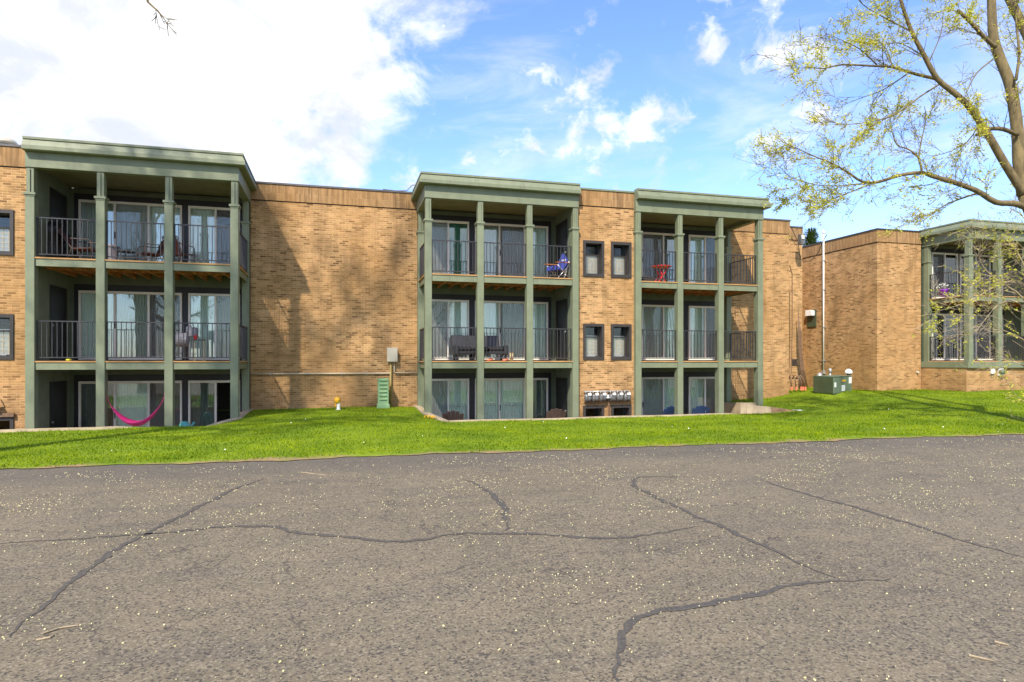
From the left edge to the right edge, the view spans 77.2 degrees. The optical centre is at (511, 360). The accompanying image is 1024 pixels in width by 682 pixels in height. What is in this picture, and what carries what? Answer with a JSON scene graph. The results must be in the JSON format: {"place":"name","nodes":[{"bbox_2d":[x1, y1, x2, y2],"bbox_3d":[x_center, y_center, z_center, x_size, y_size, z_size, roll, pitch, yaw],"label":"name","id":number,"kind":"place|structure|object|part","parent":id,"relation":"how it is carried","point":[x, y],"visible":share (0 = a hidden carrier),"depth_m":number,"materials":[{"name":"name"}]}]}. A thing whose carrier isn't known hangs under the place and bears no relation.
{"place":"outdoors","nodes":[
{"label":"outdoors","id":0,"kind":"place"},
{"bbox_2d":[179,421,194,425],"bbox_3d":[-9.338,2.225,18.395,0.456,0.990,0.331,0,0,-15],"label":"watering can","id":1,"kind":"object","parent":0,"point":[184,423],"visible":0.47,"depth_m":18.31,"materials":[{"name":"teal plastic"}]},
{"bbox_2d":[0,434,1023,681],"bbox_3d":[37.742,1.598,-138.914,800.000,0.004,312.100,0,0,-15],"label":"parking lot","id":2,"kind":"structure","parent":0,"point":[942,630],"depth_m":4.96,"materials":[{"name":"grey asphalt"}]},
{"bbox_2d":[36,632,56,640],"bbox_3d":[-2.676,1.591,3.697,0.040,0.011,0.116,0,0,26],"label":"fallen twig","id":3,"kind":"object","parent":2,"relation":"on","point":[39,639],"visible":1,"depth_m":3.68,"materials":[{"name":"beige wood"}]},
{"bbox_2d":[42,625,77,633],"bbox_3d":[-2.688,1.591,3.813,0.177,0.011,0.039,0,0,-45],"label":"fallen twig","id":4,"kind":"object","parent":2,"relation":"on","point":[57,628],"visible":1,"depth_m":3.81,"materials":[{"name":"beige wood"}]},
{"bbox_2d":[146,0,176,35],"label":"shade tree","id":5,"kind":"object","parent":2,"relation":"on","point":[161,15],"visible":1,"depth_m":9.49,"materials":[{"name":"brown plant"}]},
{"bbox_2d":[0,435,1022,681],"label":"fallen samaras","id":6,"kind":"object","parent":2,"relation":"on","point":[512,529],"visible":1,"depth_m":6.78,"materials":[{"name":"beige plant"}]},
{"bbox_2d":[969,654,993,660],"bbox_3d":[2.515,1.591,3.433,0.109,0.011,0.011,0,0,38],"label":"fallen twig","id":7,"kind":"object","parent":2,"relation":"on","point":[974,656],"visible":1,"depth_m":3.44,"materials":[{"name":"beige wood"}]},
{"bbox_2d":[0,387,1023,468],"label":"lawn","id":8,"kind":"structure","parent":0,"point":[377,442],"depth_m":14.55,"materials":[{"name":"plant"}]},
{"bbox_2d":[334,397,340,409],"bbox_3d":[-5.509,1.351,20.265,0.215,0.420,0.200,0,0,-15],"label":"pipe marker","id":9,"kind":"object","parent":8,"relation":"on","point":[337,400],"visible":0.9,"depth_m":20.22,"materials":[{"name":"yellow plastic"}]},
{"bbox_2d":[376,378,389,407],"bbox_3d":[-4.248,1.109,21.120,0.408,1.077,0.370,0,0,-15],"label":"utility pedestal","id":10,"kind":"object","parent":8,"relation":"on","point":[382,392],"visible":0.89,"depth_m":20.97,"materials":[{"name":"green plastic"}]},
{"bbox_2d":[0,136,802,429],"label":"apartment building","id":11,"kind":"structure","parent":8,"relation":"on","point":[275,277],"depth_m":21.05,"materials":[{"name":"brick"}]},
{"bbox_2d":[0,209,13,254],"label":"window","id":12,"kind":"structure","parent":11,"relation":"in","point":[6,216],"depth_m":17.28,"materials":[{"name":"glass"}]},
{"bbox_2d":[0,314,13,359],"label":"window","id":13,"kind":"structure","parent":11,"relation":"in","point":[6,320],"depth_m":17.28,"materials":[{"name":"grey paint"}]},
{"bbox_2d":[0,417,13,429],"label":"window","id":14,"kind":"structure","parent":11,"relation":"in","point":[5,422],"depth_m":17.06,"materials":[{"name":"glass"}]},
{"bbox_2d":[0,413,14,416],"bbox_3d":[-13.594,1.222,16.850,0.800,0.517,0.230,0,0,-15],"label":"window sill","id":15,"kind":"structure","parent":11,"relation":"attached to","point":[7,414],"depth_m":16.96,"materials":[{"name":"beige concrete"}]},
{"bbox_2d":[0,137,17,144],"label":"roof vent","id":16,"kind":"object","parent":11,"relation":"on","point":[4,140],"visible":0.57,"depth_m":19.02,"materials":[{"name":"white metal"}]},
{"bbox_2d":[50,381,66,427],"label":"storage door","id":17,"kind":"structure","parent":11,"relation":"in","point":[58,390],"depth_m":18.38,"materials":[{"name":"black paint"}]},
{"bbox_2d":[50,285,66,359],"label":"storage door","id":18,"kind":"structure","parent":11,"relation":"in","point":[58,295],"depth_m":18.38,"materials":[{"name":"black paint"}]},
{"bbox_2d":[50,187,66,226],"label":"storage door","id":19,"kind":"structure","parent":11,"relation":"in","point":[58,201],"depth_m":18.38,"materials":[{"name":"black paint"}]},
{"bbox_2d":[46,222,74,257],"bbox_3d":[-12.899,-3.295,18.063,0.953,1.150,0.843,0,0,-38],"label":"covered grill","id":20,"kind":"object","parent":11,"relation":"on","point":[49,237],"visible":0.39,"depth_m":17.79,"materials":[{"name":"black fabric"}]},
{"bbox_2d":[54,227,95,258],"bbox_3d":[-12.165,-3.225,17.951,0.968,1.019,0.588,0,0,-11],"label":"patio chair","id":21,"kind":"object","parent":11,"relation":"on","point":[74,244],"visible":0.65,"depth_m":17.79,"materials":[{"name":"brown metal"}]},
{"bbox_2d":[108,244,119,259],"bbox_3d":[-11.618,-3.045,18.501,0.520,0.650,0.520,0,0,-15],"label":"storage bin","id":22,"kind":"object","parent":11,"relation":"on","point":[113,250],"visible":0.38,"depth_m":18.37,"materials":[{"name":"white plastic"}]},
{"bbox_2d":[117,250,135,259],"bbox_3d":[-11.183,-2.947,18.619,0.500,0.456,0.492,0,0,-15],"label":"side table","id":23,"kind":"object","parent":11,"relation":"on","point":[128,251],"visible":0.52,"depth_m":18.51,"materials":[{"name":"grey paint"}]},
{"bbox_2d":[78,381,181,426],"bbox_3d":[-11.612,1.650,19.570,2.810,2.080,0.200,0,0,-15],"label":"sliding door","id":24,"kind":"structure","parent":11,"relation":"in","point":[131,399],"depth_m":19.56,"materials":[{"name":"clear glass"}]},
{"bbox_2d":[78,290,181,359],"bbox_3d":[-11.612,-1.070,19.570,2.810,2.080,0.200,0,0,-15],"label":"sliding door","id":25,"kind":"structure","parent":11,"relation":"in","point":[123,306],"depth_m":19.62,"materials":[{"name":"clear glass"}]},
{"bbox_2d":[78,199,181,261],"bbox_3d":[-11.612,-3.790,19.570,2.810,2.080,0.200,0,0,-15],"label":"sliding door","id":26,"kind":"structure","parent":11,"relation":"in","point":[117,211],"depth_m":19.62,"materials":[{"name":"white plastic"}]},
{"bbox_2d":[107,397,163,425],"bbox_3d":[-10.268,1.317,17.521,1.491,0.943,0.552,0,0,-15],"label":"hammock","id":27,"kind":"object","parent":11,"relation":"hanging from","point":[128,421],"visible":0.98,"depth_m":17.47,"materials":[{"name":"pink fabric"}]},
{"bbox_2d":[137,241,163,260],"bbox_3d":[-10.535,-3.180,18.818,0.588,0.929,0.708,0,0,42],"label":"patio chair","id":28,"kind":"object","parent":11,"relation":"on","point":[145,253],"visible":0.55,"depth_m":18.77,"materials":[{"name":"brown plastic"}]},
{"bbox_2d":[162,236,194,262],"bbox_3d":[-9.772,-3.180,18.760,0.588,0.929,0.708,0,0,16],"label":"patio chair","id":29,"kind":"object","parent":11,"relation":"on","point":[180,254],"visible":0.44,"depth_m":18.52,"materials":[{"name":"brown plastic"}]},
{"bbox_2d":[176,325,197,360],"bbox_3d":[-9.653,-0.532,18.724,0.840,1.069,0.426,0,0,-15],"label":"smoker grill","id":30,"kind":"object","parent":11,"relation":"on","point":[186,336],"visible":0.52,"depth_m":18.64,"materials":[{"name":"grey paint"}]},
{"bbox_2d":[194,340,205,360],"bbox_3d":[-9.158,-0.310,18.755,0.340,0.620,0.300,0,0,-15],"label":"plant stand","id":31,"kind":"object","parent":11,"relation":"on","point":[203,348],"visible":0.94,"depth_m":18.83,"materials":[{"name":"grey paint"}]},
{"bbox_2d":[188,380,240,425],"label":"sliding door","id":32,"kind":"structure","parent":11,"relation":"in","point":[202,394],"depth_m":20.15,"materials":[{"name":"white glass"}]},
{"bbox_2d":[188,293,240,359],"bbox_3d":[-9.363,-1.070,20.197,1.500,2.080,0.170,0,0,-15],"label":"sliding door","id":33,"kind":"structure","parent":11,"relation":"in","point":[202,307],"depth_m":20.19,"materials":[{"name":"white glass"}]},
{"bbox_2d":[188,206,240,262],"bbox_3d":[-9.363,-3.790,20.197,1.500,2.080,0.170,0,0,-15],"label":"sliding door","id":34,"kind":"structure","parent":11,"relation":"in","point":[197,215],"depth_m":20.15,"materials":[{"name":"white glass"}]},
{"bbox_2d":[251,348,416,406],"bbox_3d":[-5.767,0.578,21.113,5.300,2.045,0.224,0,0,-15],"label":"conduit","id":35,"kind":"object","parent":11,"relation":"attached to","point":[392,354],"visible":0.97,"depth_m":21.48,"materials":[{"name":"beige metal"}]},
{"bbox_2d":[432,378,468,419],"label":"sliding door","id":36,"kind":"structure","parent":11,"relation":"in","point":[447,394],"depth_m":22.23,"materials":[{"name":"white glass"}]},
{"bbox_2d":[432,299,468,359],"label":"sliding door","id":37,"kind":"structure","parent":11,"relation":"in","point":[445,313],"depth_m":22.18,"materials":[{"name":"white glass"}]},
{"bbox_2d":[432,220,468,273],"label":"sliding door","id":38,"kind":"structure","parent":11,"relation":"in","point":[441,229],"depth_m":22.23,"materials":[{"name":"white glass"}]},
{"bbox_2d":[451,335,507,360],"bbox_3d":[-1.096,-0.427,21.180,1.796,0.854,0.954,0,0,-15],"label":"outdoor sofa","id":39,"kind":"object","parent":11,"relation":"on","point":[456,345],"visible":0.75,"depth_m":21.24,"materials":[{"name":"black wicker"}]},
{"bbox_2d":[475,378,547,419],"bbox_3d":[-0.008,1.650,22.723,2.680,2.080,0.200,0,0,-15],"label":"sliding door","id":40,"kind":"structure","parent":11,"relation":"in","point":[508,394],"depth_m":22.79,"materials":[{"name":"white glass"}]},
{"bbox_2d":[475,300,547,359],"bbox_3d":[-0.008,-1.070,22.723,2.680,2.080,0.200,0,0,-15],"label":"sliding door","id":41,"kind":"structure","parent":11,"relation":"in","point":[497,314],"depth_m":22.81,"materials":[{"name":"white glass"}]},
{"bbox_2d":[475,222,547,276],"bbox_3d":[-0.008,-3.790,22.723,2.680,2.080,0.200,0,0,-15],"label":"sliding door","id":42,"kind":"structure","parent":11,"relation":"in","point":[493,232],"depth_m":22.79,"materials":[{"name":"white glass"}]},
{"bbox_2d":[545,253,568,277],"bbox_3d":[1.608,-3.242,21.854,0.755,1.044,0.650,0,0,-35],"label":"folding chair","id":43,"kind":"object","parent":11,"relation":"on","point":[549,268],"visible":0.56,"depth_m":21.79,"materials":[{"name":"blue fabric"}]},
{"bbox_2d":[556,377,566,417],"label":"storage door","id":44,"kind":"structure","parent":11,"relation":"in","point":[561,383],"depth_m":22.40,"materials":[{"name":"black paint"}]},
{"bbox_2d":[556,299,566,359],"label":"storage door","id":45,"kind":"structure","parent":11,"relation":"in","point":[561,306],"depth_m":22.40,"materials":[{"name":"black paint"}]},
{"bbox_2d":[556,219,566,277],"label":"storage door","id":46,"kind":"structure","parent":11,"relation":"in","point":[561,229],"depth_m":22.40,"materials":[{"name":"black paint"}]},
{"bbox_2d":[583,240,603,276],"bbox_3d":[2.606,-3.415,21.876,1.050,1.410,0.985,0,0,-15],"label":"window","id":47,"kind":"structure","parent":11,"relation":"in","point":[593,251],"depth_m":21.68,"materials":[{"name":"grey paint"}]},
{"bbox_2d":[583,324,603,359],"bbox_3d":[2.606,-0.640,21.876,1.050,1.410,0.985,0,0,-15],"label":"window","id":48,"kind":"structure","parent":11,"relation":"in","point":[593,334],"depth_m":21.68,"materials":[{"name":"clear glass"}]},
{"bbox_2d":[583,405,603,416],"bbox_3d":[2.606,2.095,21.876,1.050,1.410,0.985,0,0,-15],"label":"window","id":49,"kind":"structure","parent":11,"relation":"in","point":[594,410],"depth_m":21.68,"materials":[{"name":"glass"}]},
{"bbox_2d":[584,390,629,415],"bbox_3d":[3.209,1.849,21.410,1.660,1.702,0.254,0,0,-15],"label":"gas manifold","id":50,"kind":"object","parent":11,"relation":"attached to","point":[608,398],"visible":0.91,"depth_m":21.43,"materials":[{"name":"grey metal"}]},
{"bbox_2d":[584,391,591,400],"bbox_3d":[2.513,1.167,21.226,0.256,0.367,0.230,0,0,-15],"label":"gas meter","id":51,"kind":"object","parent":50,"relation":"attached to","point":[588,397],"visible":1,"depth_m":21.15,"materials":[{"name":"grey metal"}]},
{"bbox_2d":[592,390,598,400],"bbox_3d":[2.764,1.167,21.294,0.256,0.367,0.230,0,0,-15],"label":"gas meter","id":52,"kind":"object","parent":50,"relation":"attached to","point":[595,396],"visible":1,"depth_m":21.22,"materials":[{"name":"grey metal"}]},
{"bbox_2d":[599,391,606,400],"bbox_3d":[3.024,1.167,21.365,0.256,0.367,0.230,0,0,-15],"label":"gas meter","id":53,"kind":"object","parent":50,"relation":"attached to","point":[603,396],"visible":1,"depth_m":21.29,"materials":[{"name":"grey metal"}]},
{"bbox_2d":[609,390,615,400],"bbox_3d":[3.362,1.167,21.457,0.256,0.367,0.230,0,0,-15],"label":"gas meter","id":54,"kind":"object","parent":50,"relation":"attached to","point":[612,396],"visible":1,"depth_m":21.38,"materials":[{"name":"grey metal"}]},
{"bbox_2d":[616,390,622,400],"bbox_3d":[3.613,1.167,21.525,0.256,0.367,0.230,0,0,-15],"label":"gas meter","id":55,"kind":"object","parent":50,"relation":"attached to","point":[619,396],"visible":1,"depth_m":21.45,"materials":[{"name":"grey metal"}]},
{"bbox_2d":[623,390,630,400],"bbox_3d":[3.873,1.167,21.596,0.256,0.367,0.230,0,0,-15],"label":"gas meter","id":56,"kind":"object","parent":50,"relation":"attached to","point":[626,396],"visible":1,"depth_m":21.52,"materials":[{"name":"grey metal"}]},
{"bbox_2d":[611,242,631,277],"bbox_3d":[3.571,-3.415,22.138,1.050,1.410,0.985,0,0,-15],"label":"window","id":57,"kind":"structure","parent":11,"relation":"in","point":[618,267],"depth_m":21.88,"materials":[{"name":"grey glass"}]},
{"bbox_2d":[611,324,631,359],"bbox_3d":[3.571,-0.640,22.138,1.050,1.410,0.985,0,0,-15],"label":"window","id":58,"kind":"structure","parent":11,"relation":"in","point":[618,345],"depth_m":21.88,"materials":[{"name":"grey paint"}]},
{"bbox_2d":[611,405,631,415],"bbox_3d":[3.571,2.095,22.138,1.050,1.410,0.985,0,0,-15],"label":"window","id":59,"kind":"structure","parent":11,"relation":"in","point":[616,410],"depth_m":21.76,"materials":[{"name":"black glass"}]},
{"bbox_2d":[642,377,673,414],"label":"sliding door","id":60,"kind":"structure","parent":11,"relation":"in","point":[655,390],"depth_m":24.28,"materials":[{"name":"clear glass"}]},
{"bbox_2d":[642,305,673,359],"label":"sliding door","id":61,"kind":"structure","parent":11,"relation":"in","point":[654,317],"depth_m":24.28,"materials":[{"name":"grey glass"}]},
{"bbox_2d":[642,232,673,281],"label":"sliding door","id":62,"kind":"structure","parent":11,"relation":"in","point":[650,240],"depth_m":24.28,"materials":[{"name":"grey glass"}]},
{"bbox_2d":[651,265,671,280],"bbox_3d":[5.284,-3.031,22.679,0.724,0.638,0.724,0,0,-15],"label":"folding table","id":63,"kind":"object","parent":11,"relation":"on","point":[663,266],"visible":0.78,"depth_m":22.54,"materials":[{"name":"red wood"}]},
{"bbox_2d":[688,377,714,413],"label":"sliding door","id":64,"kind":"structure","parent":11,"relation":"in","point":[695,384],"depth_m":24.72,"materials":[{"name":"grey glass"}]},
{"bbox_2d":[688,306,714,359],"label":"sliding door","id":65,"kind":"structure","parent":11,"relation":"in","point":[695,313],"depth_m":24.72,"materials":[{"name":"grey glass"}]},
{"bbox_2d":[688,235,714,282],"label":"sliding door","id":66,"kind":"structure","parent":11,"relation":"in","point":[696,243],"depth_m":24.77,"materials":[{"name":"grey glass"}]},
{"bbox_2d":[789,265,792,373],"bbox_3d":[11.611,-1.715,26.637,0.209,4.534,0.074,0,0,-35],"label":"downlead cable","id":67,"kind":"object","parent":11,"relation":"attached to","point":[792,318],"visible":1,"depth_m":26.68,"materials":[{"name":"brown metal"}]},
{"bbox_2d":[789,310,807,389],"bbox_3d":[11.997,-0.461,26.740,0.938,3.352,0.553,0,0,0],"label":"cable bundle","id":68,"kind":"object","parent":11,"relation":"attached to","point":[803,378],"visible":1,"depth_m":26.98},
{"bbox_2d":[798,234,804,244],"bbox_3d":[12.093,-5.074,26.794,0.200,0.440,0.212,0,0,-15],"label":"roof box","id":69,"kind":"object","parent":11,"relation":"attached to","point":[801,240],"visible":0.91,"depth_m":26.71,"materials":[{"name":"white plastic"}]},
{"bbox_2d":[790,226,826,261],"bbox_3d":[12.555,-4.959,26.954,1.406,1.444,0.887,0,0,35],"label":"service cable","id":70,"kind":"object","parent":11,"relation":"hanging from","point":[799,250],"visible":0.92,"depth_m":27.17,"materials":[{"name":"black rubber"}]},
{"bbox_2d":[813,375,851,394],"bbox_3d":[12.880,0.947,25.736,2.351,0.710,0.993,0,0,-43],"label":"utility cabinet","id":71,"kind":"object","parent":8,"relation":"on","point":[831,384],"visible":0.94,"depth_m":25.13,"materials":[{"name":"green metal"}]},
{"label":"door","id":72,"kind":"part","parent":71,"relation":"part of","materials":[{"name":"green metal"}]},
{"bbox_2d":[845,369,852,375],"bbox_3d":[13.864,0.789,26.400,0.300,0.921,0.300,0,0,-15],"label":"vent pipe","id":73,"kind":"object","parent":8,"relation":"on","point":[848,372],"visible":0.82,"depth_m":26.31,"materials":[{"name":"white plastic"}]},
{"bbox_2d":[733,0,1023,244],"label":"spring tree","id":74,"kind":"object","parent":8,"relation":"on","point":[1014,172],"visible":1,"depth_m":15.17,"materials":[{"name":"green plant"}]},
{"bbox_2d":[909,183,1023,420],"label":"leafing shrub","id":75,"kind":"object","parent":8,"relation":"on","point":[999,281],"visible":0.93,"depth_m":16.49,"materials":[{"name":"green plant"}]},
{"bbox_2d":[0,0,1023,410],"label":"sky","id":76,"kind":"structure","parent":0,"point":[624,95],"materials":[{"name":"blue"}]},
{"bbox_2d":[642,276,652,280],"bbox_3d":[4.779,-2.845,22.749,0.400,0.250,0.340,0,0,-15],"label":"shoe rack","id":77,"kind":"object","parent":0,"point":[647,279],"visible":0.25,"depth_m":22.60,"materials":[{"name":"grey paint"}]},
{"label":"ground","id":78,"kind":"structure","parent":0,"visible":0},
{"bbox_2d":[802,227,821,245],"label":"conifer tree","id":79,"kind":"object","parent":78,"relation":"on","point":[811,237],"visible":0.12,"depth_m":47.23,"materials":[{"name":"green plant"}]},
{"bbox_2d":[802,219,1023,391],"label":"apartment building","id":80,"kind":"structure","parent":78,"relation":"on","point":[877,296],"depth_m":28.35,"materials":[{"name":"brick"}]},
{"bbox_2d":[805,309,815,326],"bbox_3d":[14.715,-2.100,31.614,0.218,0.840,0.600,0,0,-15],"label":"wall light","id":81,"kind":"object","parent":80,"relation":"attached to","point":[810,315],"visible":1,"depth_m":31.55,"materials":[{"name":"white plastic"}]},
{"bbox_2d":[822,230,825,373],"bbox_3d":[14.968,-2.835,30.771,0.175,6.910,0.150,0,0,-15],"label":"conduit mast","id":82,"kind":"object","parent":80,"relation":"attached to","point":[823,327],"visible":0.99,"depth_m":30.74,"materials":[{"name":"grey metal"}]},
{"bbox_2d":[936,283,948,296],"bbox_3d":[18.258,-2.997,27.140,0.611,0.554,0.375,0,0,7],"label":"flower pot","id":83,"kind":"object","parent":80,"relation":"on","point":[942,290],"visible":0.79,"depth_m":27.05,"materials":[{"name":"purple plastic"}]},
{"bbox_2d":[931,252,957,298],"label":"sliding door","id":84,"kind":"structure","parent":80,"relation":"in","point":[950,260],"depth_m":28.67,"materials":[{"name":"grey glass"}]},
{"bbox_2d":[932,313,957,359],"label":"sliding door","id":85,"kind":"structure","parent":80,"relation":"in","point":[945,326],"depth_m":28.69,"materials":[{"name":"grey glass"}]},
{"bbox_2d":[959,314,1002,359],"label":"sliding door","id":86,"kind":"structure","parent":80,"relation":"in","point":[979,320],"depth_m":29.24,"materials":[{"name":"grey glass"}]},
{"bbox_2d":[959,254,1002,295],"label":"sliding door","id":87,"kind":"structure","parent":80,"relation":"in","point":[986,257],"depth_m":29.24,"materials":[{"name":"glass"}]},
{"bbox_2d":[990,368,1005,375],"bbox_3d":[20.279,0.430,26.721,0.650,0.380,0.218,0,0,-15],"label":"meter socket","id":88,"kind":"object","parent":80,"relation":"attached to","point":[993,372],"visible":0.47,"depth_m":26.69,"materials":[{"name":"grey metal"}]},
{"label":"patio","id":89,"kind":"structure","parent":0,"visible":0},
{"bbox_2d":[442,411,463,419],"bbox_3d":[-1.878,2.163,20.727,0.924,1.188,1.113,0,0,-1],"label":"adirondack chair","id":90,"kind":"object","parent":89,"relation":"on","point":[452,415],"visible":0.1,"depth_m":20.28,"materials":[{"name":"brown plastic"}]},
{"bbox_2d":[546,408,565,417],"bbox_3d":[1.357,2.163,21.602,0.924,1.188,1.114,0,0,-13],"label":"adirondack chair","id":91,"kind":"object","parent":89,"relation":"on","point":[554,413],"visible":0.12,"depth_m":21.17,"materials":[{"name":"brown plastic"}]},
{"bbox_2d":[414,405,778,421],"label":"retaining wall","id":92,"kind":"structure","parent":89,"relation":"on","point":[420,409],"depth_m":19.35,"materials":[{"name":"concrete"}]},
{"bbox_2d":[662,406,673,414],"bbox_3d":[5.292,2.163,22.675,0.924,1.188,1.113,0,0,-30],"label":"adirondack chair","id":93,"kind":"object","parent":89,"relation":"on","point":[669,410],"visible":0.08,"depth_m":22.26,"materials":[{"name":"blue plastic"}]},
{"bbox_2d":[691,406,709,413],"bbox_3d":[6.557,2.163,23.015,0.924,1.188,1.114,0,0,-13],"label":"adirondack chair","id":94,"kind":"object","parent":89,"relation":"on","point":[699,410],"visible":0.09,"depth_m":22.58,"materials":[{"name":"blue plastic"}]},
{"bbox_2d":[724,402,770,413],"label":"retaining wall","id":95,"kind":"structure","parent":89,"relation":"on","point":[740,407],"depth_m":22.46,"materials":[{"name":"concrete"}]},
{"bbox_2d":[771,407,797,412],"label":"retaining wall","id":96,"kind":"structure","parent":89,"relation":"on","point":[773,409],"depth_m":21.89,"materials":[{"name":"concrete"}]},
{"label":"patio","id":97,"kind":"structure","parent":0,"visible":0},
{"bbox_2d":[0,409,253,432],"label":"retaining wall","id":98,"kind":"structure","parent":97,"relation":"on","point":[244,412],"depth_m":15.88,"materials":[{"name":"concrete"}]}
]}

